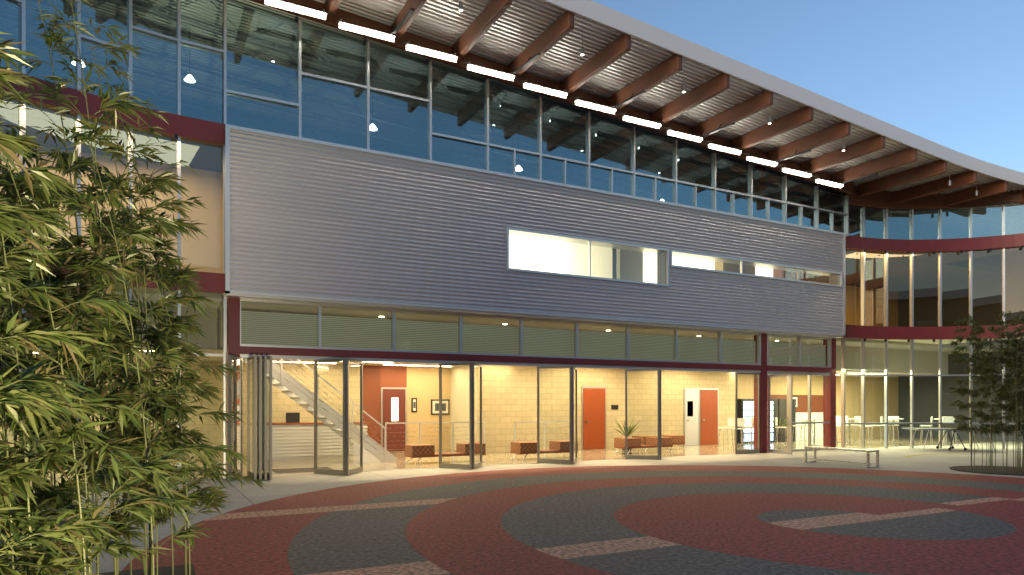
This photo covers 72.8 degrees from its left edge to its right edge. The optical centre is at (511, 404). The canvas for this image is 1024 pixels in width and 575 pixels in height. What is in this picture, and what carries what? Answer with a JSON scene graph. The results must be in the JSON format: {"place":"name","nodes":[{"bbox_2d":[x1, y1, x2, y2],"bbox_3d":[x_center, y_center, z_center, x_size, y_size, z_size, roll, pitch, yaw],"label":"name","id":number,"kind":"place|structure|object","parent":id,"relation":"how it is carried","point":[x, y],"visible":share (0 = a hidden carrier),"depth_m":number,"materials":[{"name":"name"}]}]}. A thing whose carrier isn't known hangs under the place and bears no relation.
{"place":"outdoors","nodes":[
{"label":"outdoors","id":0,"kind":"place"},
{"bbox_2d":[0,441,1023,574],"bbox_3d":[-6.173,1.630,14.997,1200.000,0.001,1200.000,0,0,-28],"label":"ground","id":1,"kind":"structure","parent":0,"point":[896,512],"depth_m":9.73,"materials":[{"name":"concrete"}]},
{"bbox_2d":[0,0,226,478],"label":"wing","id":2,"kind":"structure","parent":1,"relation":"on","point":[178,127],"depth_m":14.58,"materials":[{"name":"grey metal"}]},
{"bbox_2d":[243,358,568,472],"bbox_3d":[-3.210,-0.780,20.395,11.938,5.112,4.950,0,0,-28],"label":"stair","id":3,"kind":"object","parent":1,"relation":"on","point":[292,436],"visible":0.73,"depth_m":20.33,"materials":[{"name":"silver metal"}]},
{"bbox_2d":[228,355,759,480],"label":"folding doors","id":4,"kind":"structure","parent":1,"relation":"on","point":[259,415],"depth_m":15.92,"materials":[{"name":"grey metal"}]},
{"bbox_2d":[0,146,1008,486],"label":"interior walls","id":5,"kind":"structure","parent":1,"relation":"on","point":[698,408],"depth_m":24.06,"materials":[{"name":"beige"}]},
{"bbox_2d":[0,112,1023,472],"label":"structural steel frame","id":6,"kind":"object","parent":1,"relation":"on","point":[926,388],"visible":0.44,"depth_m":21.49,"materials":[{"name":"red metal"}]},
{"bbox_2d":[2,292,976,376],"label":"lobby ceiling","id":7,"kind":"structure","parent":6,"relation":"in","point":[926,359],"depth_m":21.00,"materials":[{"name":"paint"}]},
{"bbox_2d":[0,96,1019,343],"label":"wing slabs","id":8,"kind":"structure","parent":6,"relation":"on","point":[36,112],"depth_m":13.90,"materials":[{"name":"red"}]},
{"bbox_2d":[0,0,1023,239],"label":"roof deck","id":9,"kind":"structure","parent":6,"relation":"attached to","point":[513,32],"depth_m":20.31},
{"bbox_2d":[72,28,663,200],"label":"pendant lamps","id":10,"kind":"object","parent":9,"relation":"hanging from","point":[188,78],"visible":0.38,"depth_m":18.44,"materials":[{"name":"glowing white glass"},{"name":"metal"}]},
{"bbox_2d":[0,0,968,239],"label":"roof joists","id":11,"kind":"object","parent":9,"relation":"attached to","point":[251,41],"visible":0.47,"depth_m":20.20,"materials":[{"name":"grey paint"}]},
{"bbox_2d":[265,0,977,195],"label":"soffit lights","id":12,"kind":"object","parent":9,"relation":"attached to","point":[390,38],"visible":0.98,"depth_m":18.22,"materials":[{"name":"white paint"}]},
{"bbox_2d":[249,0,1023,206],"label":"roof beams","id":13,"kind":"structure","parent":9,"relation":"attached to","point":[544,42],"depth_m":19.62,"materials":[{"name":"brown wood"}]},
{"bbox_2d":[542,0,1023,185],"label":"roof fascia","id":14,"kind":"structure","parent":9,"relation":"attached to","point":[628,25],"depth_m":18.60,"materials":[{"name":"grey metal"}]},
{"bbox_2d":[225,293,843,367],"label":"transom windows","id":15,"kind":"structure","parent":6,"relation":"on","point":[319,330],"depth_m":18.66,"materials":[{"name":"glass"}]},
{"bbox_2d":[224,124,845,335],"bbox_3d":[2.684,-4.215,19.927,20.310,3.630,0.490,0,0,-28],"label":"panel box","id":16,"kind":"object","parent":6,"relation":"attached to","point":[837,279],"visible":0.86,"depth_m":19.56,"materials":[{"name":"silver metal"}]},
{"bbox_2d":[378,155,504,309],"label":"panel seams","id":17,"kind":"object","parent":16,"relation":"attached to","point":[504,235],"visible":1,"depth_m":18.15,"materials":[{"name":"silver metal"}]},
{"bbox_2d":[223,0,848,236],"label":"window frames","id":18,"kind":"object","parent":16,"relation":"on","point":[632,172],"depth_m":19.05,"materials":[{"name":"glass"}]},
{"bbox_2d":[230,129,842,334],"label":"corrugated wall cladding","id":19,"kind":"structure","parent":16,"relation":"attached to","point":[303,218],"depth_m":17.64,"materials":[{"name":"metal"}]},
{"bbox_2d":[509,235,806,282],"bbox_3d":[2.130,-4.170,21.428,19.700,3.000,2.640,0,0,-28],"label":"room interior","id":20,"kind":"object","parent":6,"relation":"on","point":[535,254],"visible":0.06,"depth_m":22.05,"materials":[{"name":"white paint"}]},
{"bbox_2d":[405,435,684,464],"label":"benches","id":21,"kind":"object","parent":1,"relation":"on","point":[419,451],"visible":0.89,"depth_m":20.42,"materials":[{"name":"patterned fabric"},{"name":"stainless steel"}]},
{"bbox_2d":[96,466,1023,574],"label":"planter soil","id":22,"kind":"structure","parent":1,"relation":"on","point":[180,569],"depth_m":15.82,"materials":[{"name":"brown soil"}]},
{"bbox_2d":[0,0,194,574],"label":"bamboo stalks","id":23,"kind":"object","parent":22,"relation":"on","point":[111,409],"visible":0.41,"depth_m":5.41,"materials":[{"name":"green plant"}]},
{"bbox_2d":[0,0,206,302],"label":"bamboo leaves","id":24,"kind":"object","parent":23,"relation":"attached to","point":[57,37],"visible":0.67,"depth_m":5.57,"materials":[{"name":"green plant"}]},
{"bbox_2d":[0,49,254,574],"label":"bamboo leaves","id":25,"kind":"object","parent":22,"relation":"on","point":[150,531],"visible":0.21,"depth_m":4.56,"materials":[{"name":"green plant"}]},
{"bbox_2d":[0,32,268,574],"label":"bamboo leaves","id":26,"kind":"object","parent":25,"relation":"attached to","point":[37,407],"visible":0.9,"depth_m":4.33,"materials":[{"name":"green plant"}]},
{"bbox_2d":[955,312,1023,473],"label":"bamboo stalks","id":27,"kind":"object","parent":22,"relation":"on","point":[991,443],"visible":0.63,"depth_m":16.84,"materials":[{"name":"green plant"}]},
{"bbox_2d":[947,310,1023,437],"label":"bamboo leaves","id":28,"kind":"object","parent":27,"relation":"on","point":[1001,394],"visible":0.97,"depth_m":16.73,"materials":[{"name":"green plant"}]},
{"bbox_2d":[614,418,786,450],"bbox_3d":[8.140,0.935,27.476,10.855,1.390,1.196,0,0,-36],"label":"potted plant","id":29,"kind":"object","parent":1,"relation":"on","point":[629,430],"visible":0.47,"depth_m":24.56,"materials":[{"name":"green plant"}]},
{"bbox_2d":[737,399,795,442],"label":"vending machines","id":30,"kind":"object","parent":1,"relation":"on","point":[745,408],"visible":0.44,"depth_m":29.53},
{"bbox_2d":[767,371,829,453],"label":"entrance door","id":31,"kind":"structure","parent":1,"relation":"on","point":[788,375],"depth_m":23.43,"materials":[{"name":"silver metal"}]},
{"bbox_2d":[718,416,957,449],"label":"chairs","id":32,"kind":"object","parent":1,"relation":"on","point":[741,422],"visible":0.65,"depth_m":27.69,"materials":[{"name":"silver metal"}]},
{"bbox_2d":[805,446,878,467],"bbox_3d":[8.843,1.407,18.706,0.420,0.445,1.950,0,0,-28],"label":"steel bench","id":33,"kind":"object","parent":1,"relation":"on","point":[868,451],"visible":1,"depth_m":18.40,"materials":[{"name":"silver metal"}]},
{"bbox_2d":[841,187,1023,448],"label":"wing","id":34,"kind":"structure","parent":1,"relation":"on","point":[935,289],"depth_m":25.62,"materials":[{"name":"grey metal"}]},
{"bbox_2d":[905,453,968,456],"bbox_3d":[13.493,1.626,22.316,3.354,0.004,0.550,0,0,-28],"label":"yellow strip","id":35,"kind":"object","parent":1,"relation":"on","point":[942,453],"visible":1,"depth_m":22.86,"materials":[{"name":"yellow"}]},
{"bbox_2d":[902,423,998,450],"bbox_3d":[15.745,1.167,24.896,2.740,0.934,1.680,0,0,10],"label":"ping pong table","id":36,"kind":"object","parent":1,"relation":"on","point":[946,427],"visible":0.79,"depth_m":24.76,"materials":[{"name":"grey metal"}]},
{"bbox_2d":[592,0,1023,172],"label":"sky","id":37,"kind":"structure","parent":0,"point":[947,73],"materials":[{"name":"blue"}]}
]}

